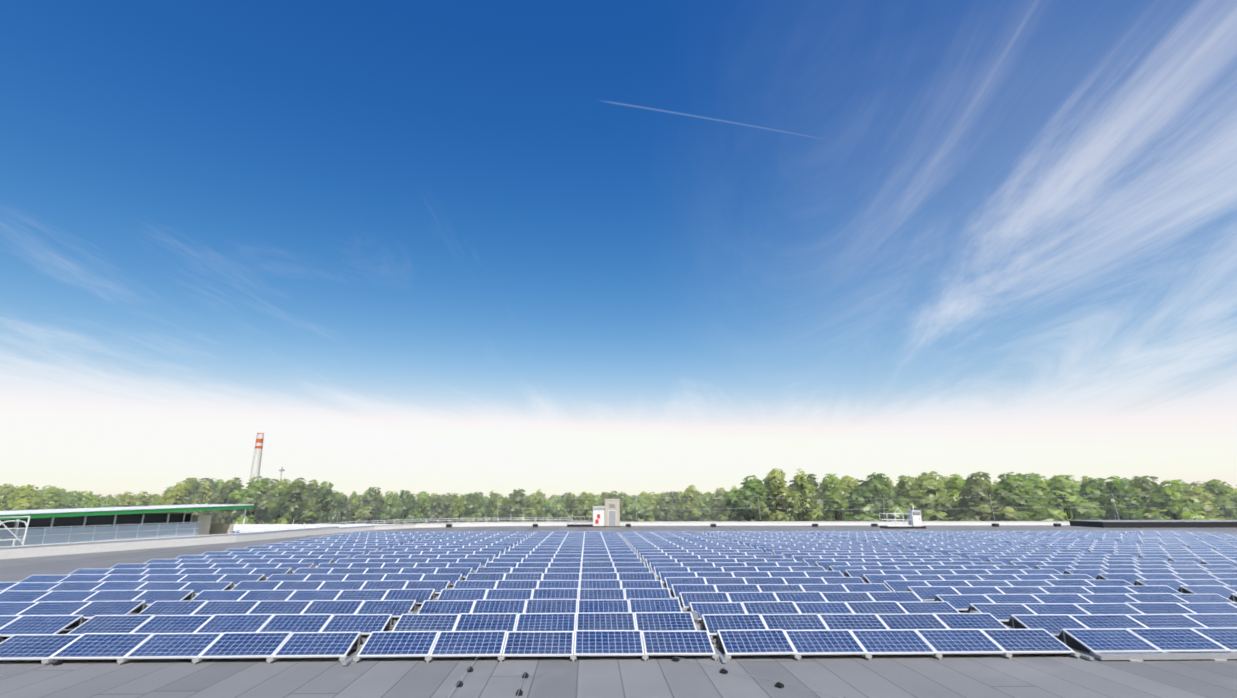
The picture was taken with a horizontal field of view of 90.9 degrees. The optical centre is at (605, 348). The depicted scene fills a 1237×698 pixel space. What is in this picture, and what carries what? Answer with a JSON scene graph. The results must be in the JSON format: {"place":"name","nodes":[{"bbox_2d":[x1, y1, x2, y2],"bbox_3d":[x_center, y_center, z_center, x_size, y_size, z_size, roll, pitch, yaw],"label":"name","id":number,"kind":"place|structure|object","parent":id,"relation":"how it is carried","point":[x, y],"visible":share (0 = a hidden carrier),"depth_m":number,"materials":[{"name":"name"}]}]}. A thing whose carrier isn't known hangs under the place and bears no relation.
{"place":"outdoors","nodes":[
{"label":"outdoors","id":0,"kind":"place"},
{"bbox_2d":[0,484,15,510],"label":"tree","id":1,"kind":"object","parent":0,"point":[6,491],"visible":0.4,"depth_m":175.29,"materials":[{"name":"green plant"}]},
{"bbox_2d":[0,485,49,510],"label":"tree","id":2,"kind":"object","parent":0,"point":[23,499],"visible":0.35,"depth_m":170.68,"materials":[{"name":"green plant"}]},
{"bbox_2d":[34,490,64,509],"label":"tree","id":3,"kind":"object","parent":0,"point":[50,497],"visible":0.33,"depth_m":176.43,"materials":[{"name":"green plant"}]},
{"bbox_2d":[61,490,85,508],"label":"tree","id":4,"kind":"object","parent":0,"point":[74,500],"visible":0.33,"depth_m":178.65,"materials":[{"name":"green plant"}]},
{"bbox_2d":[75,491,97,507],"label":"tree","id":5,"kind":"object","parent":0,"point":[85,499],"visible":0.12,"depth_m":196.63,"materials":[{"name":"green plant"}]},
{"bbox_2d":[87,495,100,507],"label":"tree","id":6,"kind":"object","parent":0,"point":[95,502],"visible":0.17,"depth_m":174.45,"materials":[{"name":"green plant"}]},
{"bbox_2d":[103,497,118,507],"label":"tree","id":7,"kind":"object","parent":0,"point":[111,502],"visible":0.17,"depth_m":174.93,"materials":[{"name":"green plant"}]},
{"bbox_2d":[116,492,134,506],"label":"tree","id":8,"kind":"object","parent":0,"point":[126,497],"visible":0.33,"depth_m":184.55,"materials":[{"name":"green plant"}]},
{"bbox_2d":[130,491,154,505],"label":"tree","id":9,"kind":"object","parent":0,"point":[139,499],"visible":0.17,"depth_m":181.99,"materials":[{"name":"green plant"}]},
{"bbox_2d":[159,480,203,514],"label":"tree","id":10,"kind":"object","parent":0,"point":[178,493],"visible":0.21,"depth_m":170.05,"materials":[{"name":"green plant"}]},
{"bbox_2d":[179,478,200,504],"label":"tree","id":11,"kind":"object","parent":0,"point":[196,485],"visible":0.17,"depth_m":204.80,"materials":[{"name":"green plant"}]},
{"bbox_2d":[189,480,218,522],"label":"tree","id":12,"kind":"object","parent":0,"point":[206,489],"visible":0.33,"depth_m":175.78,"materials":[{"name":"green plant"}]},
{"bbox_2d":[188,478,222,523],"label":"tree","id":13,"kind":"object","parent":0,"point":[215,490],"visible":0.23,"depth_m":200.53,"materials":[{"name":"green plant"}]},
{"bbox_2d":[203,480,237,523],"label":"tree","id":14,"kind":"object","parent":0,"point":[222,517],"visible":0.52,"depth_m":175.85,"materials":[{"name":"green plant"}]},
{"bbox_2d":[216,477,246,523],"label":"tree","id":15,"kind":"object","parent":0,"point":[236,479],"visible":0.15,"depth_m":195.11,"materials":[{"name":"green plant"}]},
{"bbox_2d":[228,476,281,523],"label":"tree","id":16,"kind":"object","parent":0,"point":[256,488],"visible":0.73,"depth_m":176.89,"materials":[{"name":"green plant"}]},
{"bbox_2d":[249,433,263,481],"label":"chimney stack","id":17,"kind":"object","parent":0,"point":[256,465],"visible":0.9,"depth_m":581.57,"materials":[{"name":"white concrete"}]},
{"bbox_2d":[243,478,297,522],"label":"tree","id":18,"kind":"object","parent":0,"point":[272,485],"visible":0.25,"depth_m":201.50,"materials":[{"name":"green plant"}]},
{"bbox_2d":[263,481,286,523],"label":"tree","id":19,"kind":"object","parent":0,"point":[277,491],"visible":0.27,"depth_m":184.15,"materials":[{"name":"green plant"}]},
{"bbox_2d":[269,478,320,523],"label":"tree","id":20,"kind":"object","parent":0,"point":[291,500],"visible":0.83,"depth_m":175.90,"materials":[{"name":"green plant"}]},
{"bbox_2d":[294,480,324,523],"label":"tree","id":21,"kind":"object","parent":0,"point":[312,488],"visible":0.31,"depth_m":201.38,"materials":[{"name":"green plant"}]},
{"bbox_2d":[233,524,387,532],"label":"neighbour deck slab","id":22,"kind":"structure","parent":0,"point":[253,526],"depth_m":95.61,"materials":[{"name":"concrete"}]},
{"bbox_2d":[0,516,29,545],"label":"metal frame","id":23,"kind":"object","parent":22,"relation":"on","point":[17,528],"visible":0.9,"depth_m":40.60,"materials":[{"name":"white paint"}]},
{"bbox_2d":[0,504,253,546],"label":"building","id":24,"kind":"structure","parent":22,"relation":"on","point":[49,526],"depth_m":47.38,"materials":[{"name":"white metal"}]},
{"bbox_2d":[306,481,341,523],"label":"tree","id":25,"kind":"object","parent":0,"point":[327,496],"visible":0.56,"depth_m":185.17,"materials":[{"name":"green plant"}]},
{"bbox_2d":[328,495,355,523],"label":"tree","id":26,"kind":"object","parent":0,"point":[346,510],"visible":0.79,"depth_m":219.77,"materials":[{"name":"green plant"}]},
{"bbox_2d":[335,495,366,523],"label":"tree","id":27,"kind":"object","parent":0,"point":[357,500],"visible":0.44,"depth_m":223.93,"materials":[{"name":"green plant"}]},
{"bbox_2d":[354,487,384,523],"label":"tree","id":28,"kind":"object","parent":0,"point":[370,498],"visible":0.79,"depth_m":225.81,"materials":[{"name":"green plant"}]},
{"bbox_2d":[376,495,403,523],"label":"tree","id":29,"kind":"object","parent":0,"point":[391,508],"visible":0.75,"depth_m":222.06,"materials":[{"name":"green plant"}]},
{"bbox_2d":[386,490,422,523],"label":"tree","id":30,"kind":"object","parent":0,"point":[406,507],"visible":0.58,"depth_m":230.24,"materials":[{"name":"green plant"}]},
{"bbox_2d":[407,493,433,522],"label":"tree","id":31,"kind":"object","parent":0,"point":[423,504],"visible":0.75,"depth_m":231.61,"materials":[{"name":"green plant"}]},
{"bbox_2d":[423,495,446,522],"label":"tree","id":32,"kind":"object","parent":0,"point":[437,511],"visible":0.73,"depth_m":231.15,"materials":[{"name":"green plant"}]},
{"bbox_2d":[440,493,455,522],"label":"tree","id":33,"kind":"object","parent":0,"point":[448,500],"visible":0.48,"depth_m":233.49,"materials":[{"name":"green plant"}]},
{"bbox_2d":[451,496,466,521],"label":"tree","id":34,"kind":"object","parent":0,"point":[458,511],"visible":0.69,"depth_m":218.97,"materials":[{"name":"green plant"}]},
{"bbox_2d":[463,494,484,521],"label":"tree","id":35,"kind":"object","parent":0,"point":[474,512],"visible":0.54,"depth_m":220.01,"materials":[{"name":"green plant"}]},
{"bbox_2d":[462,492,489,521],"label":"tree","id":36,"kind":"object","parent":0,"point":[483,501],"visible":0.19,"depth_m":251.42,"materials":[{"name":"green plant"}]},
{"bbox_2d":[483,491,499,521],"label":"tree","id":37,"kind":"object","parent":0,"point":[491,513],"visible":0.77,"depth_m":227.69,"materials":[{"name":"green plant"}]},
{"bbox_2d":[483,493,504,521],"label":"tree","id":38,"kind":"object","parent":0,"point":[498,503],"visible":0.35,"depth_m":245.14,"materials":[{"name":"green plant"}]},
{"bbox_2d":[498,488,531,521],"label":"tree","id":39,"kind":"object","parent":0,"point":[515,505],"visible":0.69,"depth_m":225.59,"materials":[{"name":"green plant"}]},
{"bbox_2d":[516,672,528,697],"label":"lightning conductor","id":40,"kind":"object","parent":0,"point":[519,692],"visible":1,"depth_m":11.70,"materials":[{"name":"silver metal"}]},
{"bbox_2d":[525,492,542,521],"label":"tree","id":41,"kind":"object","parent":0,"point":[531,503],"visible":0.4,"depth_m":248.32,"materials":[{"name":"green plant"}]},
{"bbox_2d":[530,489,546,521],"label":"tree","id":42,"kind":"object","parent":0,"point":[538,507],"visible":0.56,"depth_m":230.40,"materials":[{"name":"green plant"}]},
{"bbox_2d":[539,495,571,521],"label":"tree","id":43,"kind":"object","parent":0,"point":[557,510],"visible":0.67,"depth_m":221.73,"materials":[{"name":"green plant"}]},
{"bbox_2d":[558,494,575,521],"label":"tree","id":44,"kind":"object","parent":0,"point":[569,503],"visible":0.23,"depth_m":229.79,"materials":[{"name":"green plant"}]},
{"bbox_2d":[568,492,593,521],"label":"tree","id":45,"kind":"object","parent":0,"point":[579,512],"visible":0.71,"depth_m":221.63,"materials":[{"name":"green plant"}]},
{"bbox_2d":[583,494,601,521],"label":"tree","id":46,"kind":"object","parent":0,"point":[597,499],"visible":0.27,"depth_m":234.79,"materials":[{"name":"green plant"}]},
{"bbox_2d":[567,499,619,526],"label":"stair head house","id":47,"kind":"structure","parent":0,"point":[607,514],"depth_m":85.89,"materials":[{"name":"white paint"}]},
{"bbox_2d":[605,491,624,521],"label":"tree","id":48,"kind":"object","parent":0,"point":[610,496],"visible":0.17,"depth_m":224.15,"materials":[{"name":"green plant"}]},
{"bbox_2d":[0,525,1236,697],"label":"roof","id":49,"kind":"structure","parent":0,"point":[1038,675],"depth_m":13.02,"materials":[{"name":"grey"}]},
{"bbox_2d":[0,660,62,675],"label":"lightning conductor","id":50,"kind":"object","parent":49,"relation":"on","point":[57,662],"visible":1,"depth_m":13.72,"materials":[{"name":"silver metal"}]},
{"bbox_2d":[0,532,449,642],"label":"solar array","id":51,"kind":"object","parent":49,"relation":"on","point":[43,604],"visible":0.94,"depth_m":26.25,"materials":[{"name":"blue glass"}]},
{"bbox_2d":[0,532,533,665],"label":"solar array","id":52,"kind":"object","parent":49,"relation":"on","point":[339,607],"visible":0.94,"depth_m":18.86,"materials":[{"name":"blue glass"}]},
{"bbox_2d":[448,656,481,696],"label":"lightning conductor","id":53,"kind":"object","parent":49,"relation":"on","point":[460,683],"visible":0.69,"depth_m":12.82,"materials":[{"name":"silver metal"}]},
{"bbox_2d":[4,538,1059,643],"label":"string boxes and cables","id":54,"kind":"object","parent":49,"relation":"on","point":[695,615],"visible":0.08,"depth_m":19.08,"materials":[{"name":"white paint"}]},
{"bbox_2d":[0,521,1069,558],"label":"roof parapet","id":55,"kind":"structure","parent":49,"relation":"on","point":[20,551],"depth_m":63.70,"materials":[{"name":"concrete"}]},
{"bbox_2d":[235,514,571,532],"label":"railing","id":56,"kind":"object","parent":55,"relation":"on","point":[535,519],"visible":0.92,"depth_m":74.92,"materials":[{"name":"silver metal"}]},
{"bbox_2d":[353,531,718,662],"bbox_3d":[-2.283,13.169,38.936,8.690,0.485,51.273,0,-14,-2],"label":"solar array","id":57,"kind":"object","parent":49,"relation":"on","point":[573,595],"visible":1,"depth_m":19.13,"materials":[{"name":"blue glass"}]},
{"bbox_2d":[446,521,1060,526],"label":"roof vents","id":58,"kind":"object","parent":49,"relation":"on","point":[1056,524],"visible":0.81,"depth_m":85.94,"materials":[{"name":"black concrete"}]},
{"bbox_2d":[342,572,1236,664],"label":"cable tray","id":59,"kind":"object","parent":49,"relation":"on","point":[1135,657],"visible":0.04,"depth_m":14.15,"materials":[{"name":"silver metal"}]},
{"bbox_2d":[619,532,1080,660],"bbox_3d":[6.290,13.175,38.948,8.690,0.481,50.923,0,-14,-2],"label":"solar array","id":60,"kind":"object","parent":49,"relation":"on","point":[742,599],"visible":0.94,"depth_m":18.93,"materials":[{"name":"blue glass"}]},
{"bbox_2d":[879,506,925,528],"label":"rooftop equipment","id":61,"kind":"object","parent":49,"relation":"on","point":[914,519],"visible":1,"depth_m":81.26,"materials":[{"name":"white paint"}]},
{"bbox_2d":[702,531,1236,656],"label":"solar array","id":62,"kind":"object","parent":49,"relation":"on","point":[1086,614],"visible":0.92,"depth_m":21.04,"materials":[{"name":"blue glass"}]},
{"bbox_2d":[802,531,1236,601],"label":"solar array","id":63,"kind":"object","parent":49,"relation":"on","point":[1187,577],"visible":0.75,"depth_m":32.56,"materials":[{"name":"blue glass"}]},
{"bbox_2d":[900,531,1236,567],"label":"solar array","id":64,"kind":"object","parent":49,"relation":"on","point":[1202,555],"visible":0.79,"depth_m":43.93,"materials":[{"name":"blue glass"}]},
{"bbox_2d":[998,531,1236,549],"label":"solar array","id":65,"kind":"object","parent":49,"relation":"on","point":[1189,542],"visible":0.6,"depth_m":53.33,"materials":[{"name":"blue glass"}]},
{"bbox_2d":[1068,513,1236,527],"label":"roof parapet","id":66,"kind":"structure","parent":49,"relation":"on","point":[1158,523],"depth_m":83.77,"materials":[{"name":"black metal"}]},
{"bbox_2d":[1094,531,1236,539],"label":"solar array","id":67,"kind":"object","parent":49,"relation":"on","point":[1204,535],"visible":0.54,"depth_m":59.44,"materials":[{"name":"blue glass"}]},
{"bbox_2d":[0,0,1236,502],"label":"sky","id":68,"kind":"structure","parent":0,"point":[554,247],"materials":[{"name":"blue"}]},
{"bbox_2d":[620,495,639,521],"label":"tree","id":69,"kind":"object","parent":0,"point":[628,500],"visible":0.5,"depth_m":222.30,"materials":[{"name":"green plant"}]},
{"bbox_2d":[631,496,654,521],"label":"tree","id":70,"kind":"object","parent":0,"point":[642,514],"visible":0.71,"depth_m":221.05,"materials":[{"name":"green plant"}]},
{"bbox_2d":[642,492,665,520],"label":"tree","id":71,"kind":"object","parent":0,"point":[651,504],"visible":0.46,"depth_m":230.87,"materials":[{"name":"green plant"}]},
{"bbox_2d":[656,492,679,520],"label":"tree","id":72,"kind":"object","parent":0,"point":[670,509],"visible":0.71,"depth_m":229.16,"materials":[{"name":"green plant"}]},
{"bbox_2d":[667,491,680,517],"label":"tree","id":73,"kind":"object","parent":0,"point":[674,500],"visible":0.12,"depth_m":251.20,"materials":[{"name":"green plant"}]},
{"bbox_2d":[673,494,690,520],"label":"tree","id":74,"kind":"object","parent":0,"point":[680,516],"visible":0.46,"depth_m":233.11,"materials":[{"name":"green plant"}]},
{"bbox_2d":[678,485,702,520],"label":"tree","id":75,"kind":"object","parent":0,"point":[689,499],"visible":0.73,"depth_m":232.24,"materials":[{"name":"green plant"}]},
{"bbox_2d":[689,492,714,520],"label":"tree","id":76,"kind":"object","parent":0,"point":[706,502],"visible":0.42,"depth_m":226.59,"materials":[{"name":"green plant"}]},
{"bbox_2d":[707,488,726,520],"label":"tree","id":77,"kind":"object","parent":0,"point":[720,492],"visible":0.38,"depth_m":223.70,"materials":[{"name":"green plant"}]},
{"bbox_2d":[714,492,735,520],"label":"tree","id":78,"kind":"object","parent":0,"point":[720,517],"visible":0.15,"depth_m":214.86,"materials":[{"name":"green plant"}]},
{"bbox_2d":[721,485,741,520],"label":"tree","id":79,"kind":"object","parent":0,"point":[726,510],"visible":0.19,"depth_m":179.08,"materials":[{"name":"green plant"}]},
{"bbox_2d":[724,475,775,520],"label":"tree","id":80,"kind":"object","parent":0,"point":[746,503],"visible":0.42,"depth_m":144.78,"materials":[{"name":"green plant"}]},
{"bbox_2d":[672,656,841,697],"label":"lightning conductor","id":81,"kind":"object","parent":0,"point":[725,671],"visible":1,"depth_m":12.79,"materials":[{"name":"silver metal"}]},
{"bbox_2d":[752,468,800,520],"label":"tree","id":82,"kind":"object","parent":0,"point":[777,484],"visible":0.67,"depth_m":139.84,"materials":[{"name":"green plant"}]},
{"bbox_2d":[761,473,800,520],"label":"tree","id":83,"kind":"object","parent":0,"point":[765,498],"visible":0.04,"depth_m":171.14,"materials":[{"name":"green plant"}]},
{"bbox_2d":[784,469,824,520],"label":"tree","id":84,"kind":"object","parent":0,"point":[801,480],"visible":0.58,"depth_m":139.87,"materials":[{"name":"green plant"}]},
{"bbox_2d":[781,474,839,520],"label":"tree","id":85,"kind":"object","parent":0,"point":[819,501],"visible":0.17,"depth_m":169.60,"materials":[{"name":"green plant"}]},
{"bbox_2d":[817,474,856,520],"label":"tree","id":86,"kind":"object","parent":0,"point":[835,499],"visible":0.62,"depth_m":154.07,"materials":[{"name":"green plant"}]},
{"bbox_2d":[828,475,879,519],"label":"tree","id":87,"kind":"object","parent":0,"point":[850,484],"visible":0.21,"depth_m":166.42,"materials":[{"name":"green plant"}]},
{"bbox_2d":[837,486,883,520],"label":"tree","id":88,"kind":"object","parent":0,"point":[854,498],"visible":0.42,"depth_m":153.06,"materials":[{"name":"green plant"}]},
{"bbox_2d":[496,493,1235,521],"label":"lightning rods and wires","id":89,"kind":"object","parent":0,"point":[847,509],"visible":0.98,"depth_m":91.51,"materials":[{"name":"silver metal"}]},
{"bbox_2d":[841,473,909,520],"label":"tree","id":90,"kind":"object","parent":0,"point":[873,484],"visible":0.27,"depth_m":153.63,"materials":[{"name":"green plant"}]},
{"bbox_2d":[883,477,896,493],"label":"tree","id":91,"kind":"object","parent":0,"point":[889,487],"visible":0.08,"depth_m":196.96,"materials":[{"name":"green plant"}]},
{"bbox_2d":[880,475,940,520],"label":"tree","id":92,"kind":"object","parent":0,"point":[908,486],"visible":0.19,"depth_m":153.43,"materials":[{"name":"green plant"}]},
{"bbox_2d":[909,471,963,520],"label":"tree","id":93,"kind":"object","parent":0,"point":[932,484],"visible":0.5,"depth_m":149.90,"materials":[{"name":"green plant"}]},
{"bbox_2d":[940,474,970,520],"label":"tree","id":94,"kind":"object","parent":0,"point":[957,482],"visible":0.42,"depth_m":146.71,"materials":[{"name":"green plant"}]},
{"bbox_2d":[951,471,1028,520],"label":"tree","id":95,"kind":"object","parent":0,"point":[977,488],"visible":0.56,"depth_m":140.78,"materials":[{"name":"green plant"}]},
{"bbox_2d":[986,472,1062,520],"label":"tree","id":96,"kind":"object","parent":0,"point":[1014,489],"visible":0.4,"depth_m":139.86,"materials":[{"name":"green plant"}]},
{"bbox_2d":[1023,473,1040,502],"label":"tree","id":97,"kind":"object","parent":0,"point":[1031,475],"visible":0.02,"depth_m":177.86,"materials":[{"name":"green plant"}]},
{"bbox_2d":[1020,476,1073,519],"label":"tree","id":98,"kind":"object","parent":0,"point":[1041,487],"visible":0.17,"depth_m":154.06,"materials":[{"name":"green plant"}]},
{"bbox_2d":[1035,475,1105,520],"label":"tree","id":99,"kind":"object","parent":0,"point":[1060,485],"visible":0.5,"depth_m":144.04,"materials":[{"name":"green plant"}]},
{"bbox_2d":[1075,478,1124,519],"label":"tree","id":100,"kind":"object","parent":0,"point":[1095,489],"visible":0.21,"depth_m":152.08,"materials":[{"name":"green plant"}]},
{"bbox_2d":[1097,476,1144,519],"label":"tree","id":101,"kind":"object","parent":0,"point":[1109,505],"visible":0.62,"depth_m":142.33,"materials":[{"name":"green plant"}]},
{"bbox_2d":[1108,478,1148,510],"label":"tree","id":102,"kind":"object","parent":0,"point":[1126,484],"depth_m":176.61,"materials":[{"name":"green plant"}]},
{"bbox_2d":[1122,476,1172,519],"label":"tree","id":103,"kind":"object","parent":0,"point":[1143,489],"visible":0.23,"depth_m":151.41,"materials":[{"name":"green plant"}]},
{"bbox_2d":[1142,480,1211,519],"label":"tree","id":104,"kind":"object","parent":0,"point":[1169,495],"visible":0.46,"depth_m":144.24,"materials":[{"name":"green plant"}]},
{"bbox_2d":[1176,485,1231,519],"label":"tree","id":105,"kind":"object","parent":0,"point":[1199,495],"visible":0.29,"depth_m":145.00,"materials":[{"name":"green plant"}]},
{"bbox_2d":[1201,479,1236,519],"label":"tree","id":106,"kind":"object","parent":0,"point":[1220,492],"visible":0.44,"depth_m":152.70,"materials":[{"name":"green plant"}]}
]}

